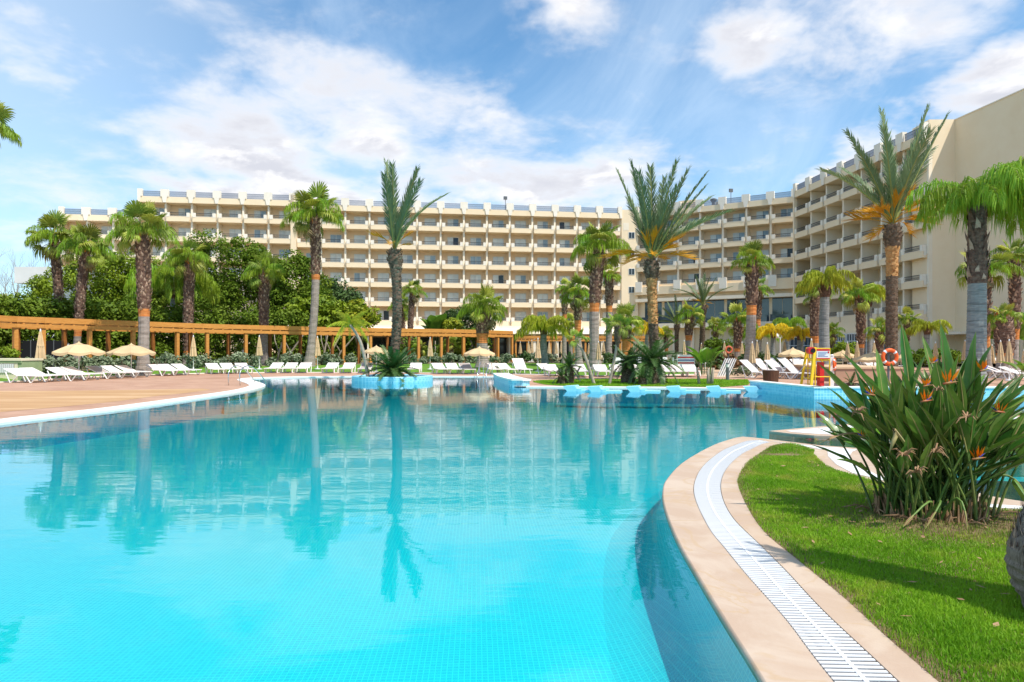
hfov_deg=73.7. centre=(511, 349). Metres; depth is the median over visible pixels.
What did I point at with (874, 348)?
closed parasol
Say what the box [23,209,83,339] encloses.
fan palm
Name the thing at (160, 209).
window
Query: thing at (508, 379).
curved pool wall
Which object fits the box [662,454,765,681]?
coping nose
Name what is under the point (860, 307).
fan palm
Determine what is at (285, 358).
shrub
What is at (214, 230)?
window
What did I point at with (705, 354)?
banana plant
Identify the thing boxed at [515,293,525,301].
window
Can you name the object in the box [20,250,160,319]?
broadleaf tree
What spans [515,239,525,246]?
window
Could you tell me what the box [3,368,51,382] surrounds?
sun lounger
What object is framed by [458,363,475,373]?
sun lounger
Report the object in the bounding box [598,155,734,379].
date palm
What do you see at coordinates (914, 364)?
ground
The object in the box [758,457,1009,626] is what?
leaf litter
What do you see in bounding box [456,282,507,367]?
fan palm
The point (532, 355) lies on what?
shrub
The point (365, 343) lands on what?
restaurant window
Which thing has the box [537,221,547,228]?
window
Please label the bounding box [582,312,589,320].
window
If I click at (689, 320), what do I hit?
fan palm
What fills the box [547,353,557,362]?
shrub
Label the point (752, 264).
fan palm
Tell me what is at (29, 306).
hedge
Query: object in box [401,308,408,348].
fan palm
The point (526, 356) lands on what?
shrub
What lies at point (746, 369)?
shrub
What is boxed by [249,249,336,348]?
broadleaf tree
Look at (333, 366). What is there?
sun lounger
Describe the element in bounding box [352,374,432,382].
round planter
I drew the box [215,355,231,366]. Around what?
shrub
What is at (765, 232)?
window
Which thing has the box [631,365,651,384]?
cycad
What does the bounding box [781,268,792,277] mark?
window
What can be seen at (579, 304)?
fan palm
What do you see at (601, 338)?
veranda
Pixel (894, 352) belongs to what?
lifebuoy
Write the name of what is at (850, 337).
ground window
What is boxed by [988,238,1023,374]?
fan palm
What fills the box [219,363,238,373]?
sun lounger
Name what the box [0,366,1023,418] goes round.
pool deck
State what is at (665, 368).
sun lounger
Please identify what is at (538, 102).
sky
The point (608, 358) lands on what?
shrub
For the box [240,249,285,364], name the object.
fan palm
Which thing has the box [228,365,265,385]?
pool ladder
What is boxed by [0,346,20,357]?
bush
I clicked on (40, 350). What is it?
closed parasol
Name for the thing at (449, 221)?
window
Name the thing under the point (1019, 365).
banana plant
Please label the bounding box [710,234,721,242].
window
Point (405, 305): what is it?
fan palm
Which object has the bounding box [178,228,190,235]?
window
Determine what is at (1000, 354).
closed parasol
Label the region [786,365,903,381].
terrace wall
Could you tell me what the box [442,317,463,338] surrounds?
bush
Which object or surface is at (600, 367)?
sun lounger
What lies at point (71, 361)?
shrub
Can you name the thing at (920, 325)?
queen palm
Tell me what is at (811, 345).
closed parasol
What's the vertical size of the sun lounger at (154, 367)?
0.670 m
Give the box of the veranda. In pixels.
[515,336,644,357]
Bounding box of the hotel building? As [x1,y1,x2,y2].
[58,88,1023,361]
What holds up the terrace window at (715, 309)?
in the hotel building
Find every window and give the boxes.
[101,226,111,233]
[153,208,164,214]
[153,247,164,254]
[178,208,190,215]
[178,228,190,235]
[204,209,215,216]
[204,228,215,236]
[229,210,241,216]
[229,229,241,236]
[254,210,265,217]
[254,230,265,237]
[279,211,288,218]
[279,230,290,237]
[279,249,290,257]
[330,235,341,242]
[330,253,341,260]
[330,272,341,280]
[354,216,365,223]
[354,235,365,242]
[354,254,365,261]
[354,273,365,281]
[354,338,366,357]
[372,337,390,355]
[378,217,388,223]
[378,236,388,243]
[378,254,387,262]
[378,273,388,281]
[378,292,388,298]
[378,311,388,319]
[401,236,412,243]
[401,255,412,262]
[401,273,412,281]
[420,337,438,351]
[424,218,435,225]
[424,237,435,244]
[424,255,435,263]
[424,274,435,282]
[424,292,435,300]
[424,311,435,319]
[447,219,458,225]
[447,237,458,244]
[447,256,458,263]
[447,274,458,282]
[447,293,458,301]
[470,219,480,226]
[470,238,480,245]
[470,256,480,263]
[470,275,480,282]
[490,338,506,356]
[493,220,503,227]
[493,238,503,245]
[493,257,503,264]
[493,275,503,282]
[493,293,503,301]
[513,338,528,356]
[515,221,525,227]
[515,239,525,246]
[515,257,525,264]
[515,275,525,283]
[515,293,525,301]
[515,312,525,318]
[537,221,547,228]
[537,239,547,246]
[537,257,547,265]
[537,276,547,283]
[537,294,547,302]
[537,312,547,320]
[559,222,569,228]
[559,240,569,247]
[559,258,569,265]
[559,276,569,283]
[559,341,572,356]
[581,222,591,229]
[581,341,588,356]
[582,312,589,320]
[604,341,614,356]
[629,232,634,238]
[629,268,634,274]
[629,287,634,292]
[641,302,661,323]
[661,301,681,322]
[667,256,676,264]
[667,275,676,283]
[682,301,700,322]
[688,236,698,244]
[688,255,698,263]
[688,273,698,282]
[705,300,723,322]
[710,215,721,223]
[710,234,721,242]
[710,253,721,261]
[710,272,721,280]
[724,299,745,321]
[733,213,744,220]
[733,232,744,240]
[733,252,741,260]
[733,271,744,279]
[756,210,768,218]
[756,230,768,238]
[760,250,768,258]
[760,269,768,278]
[761,298,768,320]
[770,297,792,320]
[781,208,792,216]
[781,228,792,236]
[781,248,792,256]
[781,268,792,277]
[789,337,796,348]
[803,337,810,351]
[835,334,845,343]
[846,333,856,350]
[864,333,866,353]
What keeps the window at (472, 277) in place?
in the hotel building
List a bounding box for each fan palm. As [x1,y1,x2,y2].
[0,102,23,148]
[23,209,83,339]
[55,220,115,360]
[105,200,179,374]
[161,235,213,364]
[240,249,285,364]
[280,181,344,366]
[387,295,408,342]
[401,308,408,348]
[402,279,427,349]
[411,340,427,357]
[443,337,461,361]
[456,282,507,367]
[555,277,570,362]
[561,272,589,363]
[567,313,574,356]
[570,219,631,369]
[602,263,621,353]
[607,302,643,360]
[658,326,673,359]
[673,299,704,354]
[705,316,725,340]
[717,301,757,356]
[730,239,775,368]
[743,277,774,345]
[796,285,834,347]
[829,322,844,350]
[838,277,881,364]
[863,316,885,365]
[898,306,920,344]
[954,252,1023,375]
[987,302,1023,377]
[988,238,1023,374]
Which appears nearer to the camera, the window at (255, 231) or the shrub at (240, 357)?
the shrub at (240, 357)
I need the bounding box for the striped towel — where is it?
[678,355,694,366]
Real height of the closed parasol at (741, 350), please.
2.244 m
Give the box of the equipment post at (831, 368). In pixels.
[830,354,833,385]
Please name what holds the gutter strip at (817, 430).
on the coping stone at (1018, 472)
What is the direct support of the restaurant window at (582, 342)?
in the hotel building
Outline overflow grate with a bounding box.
[694,440,896,681]
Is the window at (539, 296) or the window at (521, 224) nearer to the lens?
the window at (521, 224)
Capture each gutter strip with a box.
[774,441,1019,508]
[790,417,1017,433]
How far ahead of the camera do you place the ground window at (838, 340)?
81.60 m
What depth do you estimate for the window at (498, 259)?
110.34 m
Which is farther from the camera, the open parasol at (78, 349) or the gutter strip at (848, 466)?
the open parasol at (78, 349)
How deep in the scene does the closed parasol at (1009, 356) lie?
33.93 m
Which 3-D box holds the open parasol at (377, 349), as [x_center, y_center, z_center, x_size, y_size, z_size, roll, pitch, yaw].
[-9.140,0.624,46.000,1.681,1.852,1.681,0,0,-34]
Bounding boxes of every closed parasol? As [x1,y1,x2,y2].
[35,329,45,360]
[190,335,196,370]
[256,335,262,368]
[314,336,320,368]
[427,338,432,368]
[530,341,533,360]
[535,338,540,371]
[554,342,557,353]
[595,341,600,371]
[682,340,686,354]
[740,343,743,355]
[749,341,755,377]
[755,341,759,369]
[764,342,769,367]
[782,340,786,351]
[809,338,812,362]
[844,341,850,364]
[854,341,859,357]
[872,341,875,351]
[933,341,938,361]
[961,340,965,359]
[991,345,995,363]
[996,340,1004,377]
[1004,339,1013,380]
[1021,350,1023,377]
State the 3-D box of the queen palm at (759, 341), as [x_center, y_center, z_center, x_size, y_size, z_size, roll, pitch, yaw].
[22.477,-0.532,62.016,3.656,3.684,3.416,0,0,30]
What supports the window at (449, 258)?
in the hotel building
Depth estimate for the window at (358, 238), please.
107.23 m
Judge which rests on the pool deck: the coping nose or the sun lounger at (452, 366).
the sun lounger at (452, 366)
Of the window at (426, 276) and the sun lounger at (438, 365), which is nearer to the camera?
the sun lounger at (438, 365)
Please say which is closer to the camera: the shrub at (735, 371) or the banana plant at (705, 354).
the banana plant at (705, 354)
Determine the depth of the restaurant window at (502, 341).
110.23 m
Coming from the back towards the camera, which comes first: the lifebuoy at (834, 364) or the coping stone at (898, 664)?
the lifebuoy at (834, 364)
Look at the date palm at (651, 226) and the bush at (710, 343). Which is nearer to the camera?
the date palm at (651, 226)
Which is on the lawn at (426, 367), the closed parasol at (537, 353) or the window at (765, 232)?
the closed parasol at (537, 353)
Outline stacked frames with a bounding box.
[717,358,735,376]
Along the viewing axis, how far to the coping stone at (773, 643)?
4.35 m
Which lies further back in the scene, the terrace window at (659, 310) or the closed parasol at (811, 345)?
the terrace window at (659, 310)
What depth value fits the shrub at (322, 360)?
54.85 m
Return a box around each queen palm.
[123,264,219,342]
[514,314,568,363]
[632,320,663,346]
[742,327,780,354]
[756,323,793,354]
[772,316,806,349]
[781,326,809,357]
[794,266,856,364]
[848,284,885,353]
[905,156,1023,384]
[905,318,952,364]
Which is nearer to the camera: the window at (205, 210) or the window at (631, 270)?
the window at (205, 210)
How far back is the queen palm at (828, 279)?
45.77 m
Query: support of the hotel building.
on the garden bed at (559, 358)
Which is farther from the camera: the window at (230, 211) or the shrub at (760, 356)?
the window at (230, 211)
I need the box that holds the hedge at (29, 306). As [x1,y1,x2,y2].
[0,289,365,366]
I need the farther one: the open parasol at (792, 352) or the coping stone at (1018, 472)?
the open parasol at (792, 352)
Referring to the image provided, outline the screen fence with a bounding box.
[0,340,61,366]
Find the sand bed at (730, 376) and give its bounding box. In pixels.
[696,368,760,377]
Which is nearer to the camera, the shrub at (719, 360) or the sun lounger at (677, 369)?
the sun lounger at (677, 369)
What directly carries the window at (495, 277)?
in the hotel building
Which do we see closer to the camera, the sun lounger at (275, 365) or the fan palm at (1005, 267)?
the fan palm at (1005, 267)
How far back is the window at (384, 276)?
107.76 m
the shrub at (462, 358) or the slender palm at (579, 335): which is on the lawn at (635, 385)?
the slender palm at (579, 335)
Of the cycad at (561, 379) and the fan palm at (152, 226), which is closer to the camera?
the cycad at (561, 379)
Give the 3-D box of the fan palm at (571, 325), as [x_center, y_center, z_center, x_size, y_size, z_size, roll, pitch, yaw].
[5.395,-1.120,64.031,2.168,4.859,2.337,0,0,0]
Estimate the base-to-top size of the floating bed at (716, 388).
0.285 m
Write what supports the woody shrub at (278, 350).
on the garden bed at (559, 358)
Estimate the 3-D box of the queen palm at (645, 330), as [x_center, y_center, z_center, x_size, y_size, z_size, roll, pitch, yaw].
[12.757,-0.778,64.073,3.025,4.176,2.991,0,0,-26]
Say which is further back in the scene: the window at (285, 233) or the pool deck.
the window at (285, 233)
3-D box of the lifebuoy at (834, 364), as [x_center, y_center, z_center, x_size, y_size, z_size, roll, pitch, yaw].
[12.281,0.560,26.000,0.085,0.480,0.480,0,0,33]
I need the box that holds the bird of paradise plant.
[813,323,1023,529]
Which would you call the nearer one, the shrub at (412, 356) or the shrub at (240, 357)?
the shrub at (240, 357)
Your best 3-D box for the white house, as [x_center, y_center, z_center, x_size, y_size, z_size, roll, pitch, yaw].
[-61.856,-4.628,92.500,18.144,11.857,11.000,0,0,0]
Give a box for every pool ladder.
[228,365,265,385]
[476,362,491,377]
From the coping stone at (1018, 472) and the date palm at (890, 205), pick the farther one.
the date palm at (890, 205)
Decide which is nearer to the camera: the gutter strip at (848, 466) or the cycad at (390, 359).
the gutter strip at (848, 466)
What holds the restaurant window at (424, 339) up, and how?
in the hotel building
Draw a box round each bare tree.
[0,249,38,293]
[0,260,37,294]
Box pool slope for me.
[603,490,756,681]
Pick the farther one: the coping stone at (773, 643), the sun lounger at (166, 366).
the sun lounger at (166, 366)
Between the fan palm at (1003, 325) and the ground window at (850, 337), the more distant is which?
the ground window at (850, 337)
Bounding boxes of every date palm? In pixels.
[367,158,449,367]
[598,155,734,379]
[658,294,698,353]
[671,273,732,352]
[814,103,949,366]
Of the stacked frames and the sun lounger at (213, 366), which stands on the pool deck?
the sun lounger at (213, 366)
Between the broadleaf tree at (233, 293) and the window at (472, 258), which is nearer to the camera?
the broadleaf tree at (233, 293)
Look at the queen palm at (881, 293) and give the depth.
57.81 m
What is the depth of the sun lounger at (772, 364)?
36.74 m
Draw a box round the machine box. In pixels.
[0,358,43,379]
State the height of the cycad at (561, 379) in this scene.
1.034 m
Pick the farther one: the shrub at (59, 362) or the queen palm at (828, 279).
the queen palm at (828, 279)
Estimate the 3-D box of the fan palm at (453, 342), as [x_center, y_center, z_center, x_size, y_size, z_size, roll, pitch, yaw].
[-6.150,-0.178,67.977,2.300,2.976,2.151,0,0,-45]
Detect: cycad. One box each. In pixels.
[359,345,416,382]
[550,366,571,383]
[554,351,585,383]
[604,344,645,382]
[620,335,686,384]
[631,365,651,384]
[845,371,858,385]
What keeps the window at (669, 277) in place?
in the hotel building
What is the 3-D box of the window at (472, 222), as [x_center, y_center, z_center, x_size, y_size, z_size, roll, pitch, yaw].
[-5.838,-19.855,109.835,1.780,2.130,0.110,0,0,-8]
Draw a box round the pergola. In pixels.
[0,315,512,369]
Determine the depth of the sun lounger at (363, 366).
45.55 m
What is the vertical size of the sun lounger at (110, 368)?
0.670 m
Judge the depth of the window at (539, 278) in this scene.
111.37 m
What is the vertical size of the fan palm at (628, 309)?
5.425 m
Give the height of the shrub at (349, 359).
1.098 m
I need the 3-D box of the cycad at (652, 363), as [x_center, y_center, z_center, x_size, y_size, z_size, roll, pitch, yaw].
[6.272,0.658,30.646,2.951,2.652,3.266,0,0,0]
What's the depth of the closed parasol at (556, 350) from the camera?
67.92 m
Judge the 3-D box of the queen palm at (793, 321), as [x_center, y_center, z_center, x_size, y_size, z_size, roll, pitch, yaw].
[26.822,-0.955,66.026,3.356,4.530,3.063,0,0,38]
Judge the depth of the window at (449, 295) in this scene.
109.32 m
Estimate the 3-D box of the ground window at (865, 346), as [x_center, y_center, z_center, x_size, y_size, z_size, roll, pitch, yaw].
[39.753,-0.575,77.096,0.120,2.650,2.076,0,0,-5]
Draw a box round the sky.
[0,0,1023,298]
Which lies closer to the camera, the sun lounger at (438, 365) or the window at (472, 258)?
the sun lounger at (438, 365)
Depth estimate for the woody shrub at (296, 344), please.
59.99 m
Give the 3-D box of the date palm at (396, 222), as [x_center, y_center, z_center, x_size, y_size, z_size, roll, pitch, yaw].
[-4.918,-4.124,33.867,4.188,11.047,3.851,0,0,-29]
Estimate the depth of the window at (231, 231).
104.26 m
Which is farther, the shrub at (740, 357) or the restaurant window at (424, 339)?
the restaurant window at (424, 339)
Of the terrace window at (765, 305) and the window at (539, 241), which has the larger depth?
the window at (539, 241)
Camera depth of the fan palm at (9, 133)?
30.21 m
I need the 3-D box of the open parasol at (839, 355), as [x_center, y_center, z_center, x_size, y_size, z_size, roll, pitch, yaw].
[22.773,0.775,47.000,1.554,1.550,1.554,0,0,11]
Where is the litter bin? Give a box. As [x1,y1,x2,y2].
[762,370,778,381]
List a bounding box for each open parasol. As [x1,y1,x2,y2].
[52,341,105,375]
[106,343,155,373]
[365,345,387,371]
[464,346,494,373]
[778,347,804,377]
[833,350,853,364]
[853,351,882,365]
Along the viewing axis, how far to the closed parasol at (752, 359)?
37.93 m
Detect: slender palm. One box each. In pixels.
[327,311,370,376]
[566,327,594,383]
[601,313,632,383]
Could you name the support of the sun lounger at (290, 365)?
on the pool deck
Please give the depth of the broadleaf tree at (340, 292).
72.99 m
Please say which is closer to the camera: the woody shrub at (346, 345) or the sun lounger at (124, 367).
the sun lounger at (124, 367)
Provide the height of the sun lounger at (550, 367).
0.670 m
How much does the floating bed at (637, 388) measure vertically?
0.285 m
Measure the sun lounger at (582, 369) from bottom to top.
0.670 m
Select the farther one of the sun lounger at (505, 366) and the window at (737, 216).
the window at (737, 216)
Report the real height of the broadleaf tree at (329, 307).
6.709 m
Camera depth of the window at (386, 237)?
107.76 m
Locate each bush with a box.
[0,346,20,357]
[399,336,444,361]
[439,327,492,361]
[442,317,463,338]
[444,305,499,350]
[702,337,744,353]
[830,340,855,364]
[911,348,963,366]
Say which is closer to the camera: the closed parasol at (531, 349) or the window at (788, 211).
the closed parasol at (531, 349)
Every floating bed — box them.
[563,385,590,391]
[587,385,621,391]
[626,385,660,391]
[666,385,699,391]
[706,385,740,391]
[743,385,762,391]
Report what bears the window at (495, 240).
in the hotel building
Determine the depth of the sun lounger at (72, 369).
35.05 m
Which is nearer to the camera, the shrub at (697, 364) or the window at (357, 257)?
the shrub at (697, 364)
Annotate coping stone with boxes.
[664,437,832,681]
[721,442,937,681]
[742,436,1023,509]
[769,416,1023,475]
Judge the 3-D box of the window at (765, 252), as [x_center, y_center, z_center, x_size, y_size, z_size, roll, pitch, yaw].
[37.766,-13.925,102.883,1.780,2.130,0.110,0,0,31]
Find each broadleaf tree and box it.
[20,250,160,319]
[123,228,291,350]
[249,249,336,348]
[279,294,350,353]
[320,275,365,303]
[339,298,381,362]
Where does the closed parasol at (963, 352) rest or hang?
on the pool deck
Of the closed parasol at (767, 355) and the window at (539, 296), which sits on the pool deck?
the closed parasol at (767, 355)
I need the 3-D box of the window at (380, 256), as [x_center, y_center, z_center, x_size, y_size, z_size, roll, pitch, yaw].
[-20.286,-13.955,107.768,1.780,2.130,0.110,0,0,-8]
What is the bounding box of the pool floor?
[0,422,1023,681]
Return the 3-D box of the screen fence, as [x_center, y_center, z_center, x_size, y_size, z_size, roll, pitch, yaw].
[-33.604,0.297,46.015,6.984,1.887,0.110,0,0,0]
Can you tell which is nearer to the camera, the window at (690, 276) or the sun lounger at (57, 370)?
the sun lounger at (57, 370)
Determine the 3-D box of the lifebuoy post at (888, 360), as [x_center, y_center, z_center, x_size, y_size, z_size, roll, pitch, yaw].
[13.400,0.737,24.271,0.110,1.625,0.102,0,0,32]
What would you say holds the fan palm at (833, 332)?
on the garden bed at (559, 358)
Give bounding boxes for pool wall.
[0,440,77,453]
[493,373,530,386]
[749,380,813,398]
[812,386,1023,398]
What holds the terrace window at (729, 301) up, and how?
in the hotel building
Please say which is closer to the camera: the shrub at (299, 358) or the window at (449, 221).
the shrub at (299, 358)
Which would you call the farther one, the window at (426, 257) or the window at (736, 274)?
the window at (426, 257)
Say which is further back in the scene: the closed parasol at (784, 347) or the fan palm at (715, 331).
the fan palm at (715, 331)
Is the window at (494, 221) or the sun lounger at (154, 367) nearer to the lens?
the sun lounger at (154, 367)
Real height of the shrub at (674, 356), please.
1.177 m
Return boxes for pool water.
[0,377,1023,500]
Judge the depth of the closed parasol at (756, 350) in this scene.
51.90 m
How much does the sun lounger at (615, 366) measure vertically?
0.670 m
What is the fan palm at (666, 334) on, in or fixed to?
on the garden bed at (559, 358)
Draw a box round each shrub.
[38,356,52,371]
[39,354,66,372]
[62,355,81,367]
[75,355,94,370]
[91,355,108,367]
[99,356,120,370]
[117,355,136,368]
[150,351,174,365]
[168,354,182,367]
[182,352,201,368]
[197,353,219,366]
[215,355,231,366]
[230,351,249,364]
[247,354,261,366]
[264,356,282,365]
[274,325,288,360]
[279,351,292,364]
[286,326,308,354]
[291,353,304,364]
[315,352,334,364]
[321,335,327,352]
[325,335,339,354]
[329,353,344,364]
[334,327,361,357]
[344,352,357,362]
[369,353,380,363]
[402,353,419,363]
[418,356,428,363]
[428,352,446,362]
[444,352,457,362]
[458,355,473,362]
[489,355,504,362]
[500,353,513,362]
[512,350,531,362]
[530,352,540,362]
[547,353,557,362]
[601,351,612,363]
[668,352,678,362]
[695,359,715,368]
[712,352,730,369]
[712,353,723,367]
[721,354,741,368]
[729,365,744,375]
[731,354,743,367]
[740,366,754,375]
[758,351,776,368]
[785,357,803,364]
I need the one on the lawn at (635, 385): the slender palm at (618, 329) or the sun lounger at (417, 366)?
the slender palm at (618, 329)
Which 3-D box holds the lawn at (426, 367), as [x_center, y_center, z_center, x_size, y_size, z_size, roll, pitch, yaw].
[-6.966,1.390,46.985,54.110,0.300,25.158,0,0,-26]
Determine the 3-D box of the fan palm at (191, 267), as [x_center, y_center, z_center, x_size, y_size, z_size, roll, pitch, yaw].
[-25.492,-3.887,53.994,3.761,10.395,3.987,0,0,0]
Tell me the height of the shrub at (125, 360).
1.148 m
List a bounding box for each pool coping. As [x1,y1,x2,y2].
[0,376,493,424]
[526,386,745,389]
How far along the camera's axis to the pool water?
16.91 m
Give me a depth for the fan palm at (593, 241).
44.71 m
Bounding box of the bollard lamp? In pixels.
[726,363,729,379]
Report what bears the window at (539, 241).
in the hotel building
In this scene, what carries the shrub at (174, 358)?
on the garden bed at (559, 358)
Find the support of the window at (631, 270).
in the hotel building
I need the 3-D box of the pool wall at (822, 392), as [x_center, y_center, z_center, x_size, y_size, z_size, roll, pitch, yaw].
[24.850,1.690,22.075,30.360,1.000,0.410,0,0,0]
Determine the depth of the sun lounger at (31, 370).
33.24 m
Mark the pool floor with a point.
(412, 556)
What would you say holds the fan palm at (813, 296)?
on the pool deck
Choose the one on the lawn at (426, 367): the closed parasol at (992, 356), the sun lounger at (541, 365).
the sun lounger at (541, 365)
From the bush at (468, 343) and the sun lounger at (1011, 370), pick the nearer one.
the sun lounger at (1011, 370)
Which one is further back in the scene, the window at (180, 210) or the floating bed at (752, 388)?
the window at (180, 210)
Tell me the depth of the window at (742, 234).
104.70 m
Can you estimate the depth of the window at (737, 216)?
104.76 m
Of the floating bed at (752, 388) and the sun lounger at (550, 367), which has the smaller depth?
the floating bed at (752, 388)
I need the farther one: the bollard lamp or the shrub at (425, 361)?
the shrub at (425, 361)
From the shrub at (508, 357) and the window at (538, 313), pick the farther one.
the window at (538, 313)
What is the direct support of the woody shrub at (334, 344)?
on the garden bed at (559, 358)
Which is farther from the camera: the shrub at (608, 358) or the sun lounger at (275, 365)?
the shrub at (608, 358)
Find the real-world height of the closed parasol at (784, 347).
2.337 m
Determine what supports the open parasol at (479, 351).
on the pool deck
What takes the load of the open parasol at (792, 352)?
on the pool deck
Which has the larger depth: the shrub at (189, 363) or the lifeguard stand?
the shrub at (189, 363)
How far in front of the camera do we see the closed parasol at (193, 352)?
45.41 m
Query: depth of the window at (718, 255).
106.50 m
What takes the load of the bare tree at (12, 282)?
on the garden bed at (559, 358)
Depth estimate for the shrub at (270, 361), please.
51.82 m
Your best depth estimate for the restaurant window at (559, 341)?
111.75 m
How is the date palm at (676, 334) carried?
on the garden bed at (559, 358)
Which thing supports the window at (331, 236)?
in the hotel building
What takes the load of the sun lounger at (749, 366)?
on the pool deck
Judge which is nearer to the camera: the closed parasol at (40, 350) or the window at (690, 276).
the closed parasol at (40, 350)
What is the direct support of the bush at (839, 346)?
on the garden bed at (559, 358)
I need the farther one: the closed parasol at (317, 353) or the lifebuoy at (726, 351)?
the closed parasol at (317, 353)
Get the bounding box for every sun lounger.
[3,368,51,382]
[19,367,65,380]
[46,367,89,380]
[60,366,103,379]
[85,366,124,378]
[100,365,137,377]
[115,365,151,377]
[145,364,177,375]
[157,364,188,375]
[171,364,201,374]
[205,363,224,373]
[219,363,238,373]
[235,363,252,373]
[264,362,283,372]
[279,362,297,372]
[294,362,311,372]
[321,363,338,372]
[339,363,355,372]
[357,363,372,372]
[407,363,421,373]
[431,363,449,373]
[445,363,462,373]
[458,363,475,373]
[485,363,502,373]
[495,363,518,373]
[512,358,532,373]
[536,363,551,373]
[543,364,557,375]
[574,364,588,376]
[593,364,610,376]
[609,364,618,374]
[662,365,674,376]
[668,365,687,376]
[682,365,701,376]
[739,360,779,377]
[753,359,785,374]
[764,360,800,378]
[779,360,809,379]
[790,359,802,364]
[987,366,1023,378]
[999,367,1023,379]
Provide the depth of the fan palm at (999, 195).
25.73 m
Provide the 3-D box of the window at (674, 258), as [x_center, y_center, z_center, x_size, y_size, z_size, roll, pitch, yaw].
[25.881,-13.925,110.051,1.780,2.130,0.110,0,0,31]
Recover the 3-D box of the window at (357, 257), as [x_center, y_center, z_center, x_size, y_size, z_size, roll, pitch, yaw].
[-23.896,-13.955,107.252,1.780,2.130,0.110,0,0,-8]
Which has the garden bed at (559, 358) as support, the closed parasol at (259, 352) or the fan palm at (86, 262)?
the fan palm at (86, 262)
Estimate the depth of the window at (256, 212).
104.75 m
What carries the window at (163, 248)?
in the hotel building
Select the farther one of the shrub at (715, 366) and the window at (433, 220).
the window at (433, 220)
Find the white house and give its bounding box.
[14,267,102,356]
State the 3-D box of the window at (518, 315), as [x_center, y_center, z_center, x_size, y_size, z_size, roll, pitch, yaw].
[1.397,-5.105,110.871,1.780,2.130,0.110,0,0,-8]
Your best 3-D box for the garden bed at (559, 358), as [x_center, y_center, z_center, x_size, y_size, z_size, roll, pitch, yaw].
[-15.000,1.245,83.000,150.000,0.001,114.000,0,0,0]
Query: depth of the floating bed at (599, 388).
25.48 m
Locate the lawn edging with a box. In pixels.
[0,372,693,382]
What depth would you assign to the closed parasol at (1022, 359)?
36.98 m
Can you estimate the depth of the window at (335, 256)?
106.71 m
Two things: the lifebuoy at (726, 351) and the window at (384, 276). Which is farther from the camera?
the window at (384, 276)
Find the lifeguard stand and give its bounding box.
[795,347,829,385]
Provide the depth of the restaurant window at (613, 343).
112.85 m
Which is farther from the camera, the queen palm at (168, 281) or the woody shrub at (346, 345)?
the woody shrub at (346, 345)
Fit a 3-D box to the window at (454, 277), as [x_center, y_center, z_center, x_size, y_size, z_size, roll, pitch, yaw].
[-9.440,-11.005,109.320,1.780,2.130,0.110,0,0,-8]
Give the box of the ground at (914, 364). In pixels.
[695,364,995,365]
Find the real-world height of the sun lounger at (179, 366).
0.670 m
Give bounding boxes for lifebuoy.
[725,346,732,353]
[833,358,835,370]
[881,348,898,365]
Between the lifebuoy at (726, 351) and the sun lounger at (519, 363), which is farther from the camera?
the lifebuoy at (726, 351)
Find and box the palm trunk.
[1004,497,1023,606]
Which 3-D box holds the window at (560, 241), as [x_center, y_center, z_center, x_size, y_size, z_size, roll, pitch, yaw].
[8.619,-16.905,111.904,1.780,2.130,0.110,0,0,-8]
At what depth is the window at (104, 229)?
101.65 m
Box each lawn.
[0,363,693,380]
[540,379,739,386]
[738,443,1023,681]
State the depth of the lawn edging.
42.74 m
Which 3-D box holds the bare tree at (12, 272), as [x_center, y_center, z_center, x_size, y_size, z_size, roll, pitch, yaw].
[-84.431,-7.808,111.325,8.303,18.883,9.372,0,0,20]
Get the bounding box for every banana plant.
[420,314,450,349]
[685,346,726,383]
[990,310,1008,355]
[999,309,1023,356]
[999,359,1023,384]
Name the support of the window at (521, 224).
in the hotel building
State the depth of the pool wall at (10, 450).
14.83 m
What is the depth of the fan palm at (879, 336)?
53.70 m
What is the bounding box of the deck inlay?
[0,389,209,411]
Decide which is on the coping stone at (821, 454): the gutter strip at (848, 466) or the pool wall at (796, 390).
the gutter strip at (848, 466)
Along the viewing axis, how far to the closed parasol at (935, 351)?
41.93 m
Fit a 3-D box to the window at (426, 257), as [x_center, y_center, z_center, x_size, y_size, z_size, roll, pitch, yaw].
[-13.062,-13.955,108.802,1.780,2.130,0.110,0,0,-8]
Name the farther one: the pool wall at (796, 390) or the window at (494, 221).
the window at (494, 221)
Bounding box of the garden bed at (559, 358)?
[50,357,993,371]
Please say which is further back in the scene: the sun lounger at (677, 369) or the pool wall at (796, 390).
the sun lounger at (677, 369)
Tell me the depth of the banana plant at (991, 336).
45.87 m
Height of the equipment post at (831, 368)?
1.368 m
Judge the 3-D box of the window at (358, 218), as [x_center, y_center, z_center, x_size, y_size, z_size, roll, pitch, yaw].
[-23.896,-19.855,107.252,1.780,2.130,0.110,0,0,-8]
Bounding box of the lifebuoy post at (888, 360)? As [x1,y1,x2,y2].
[887,348,889,385]
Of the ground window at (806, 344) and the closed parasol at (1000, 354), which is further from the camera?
the ground window at (806, 344)

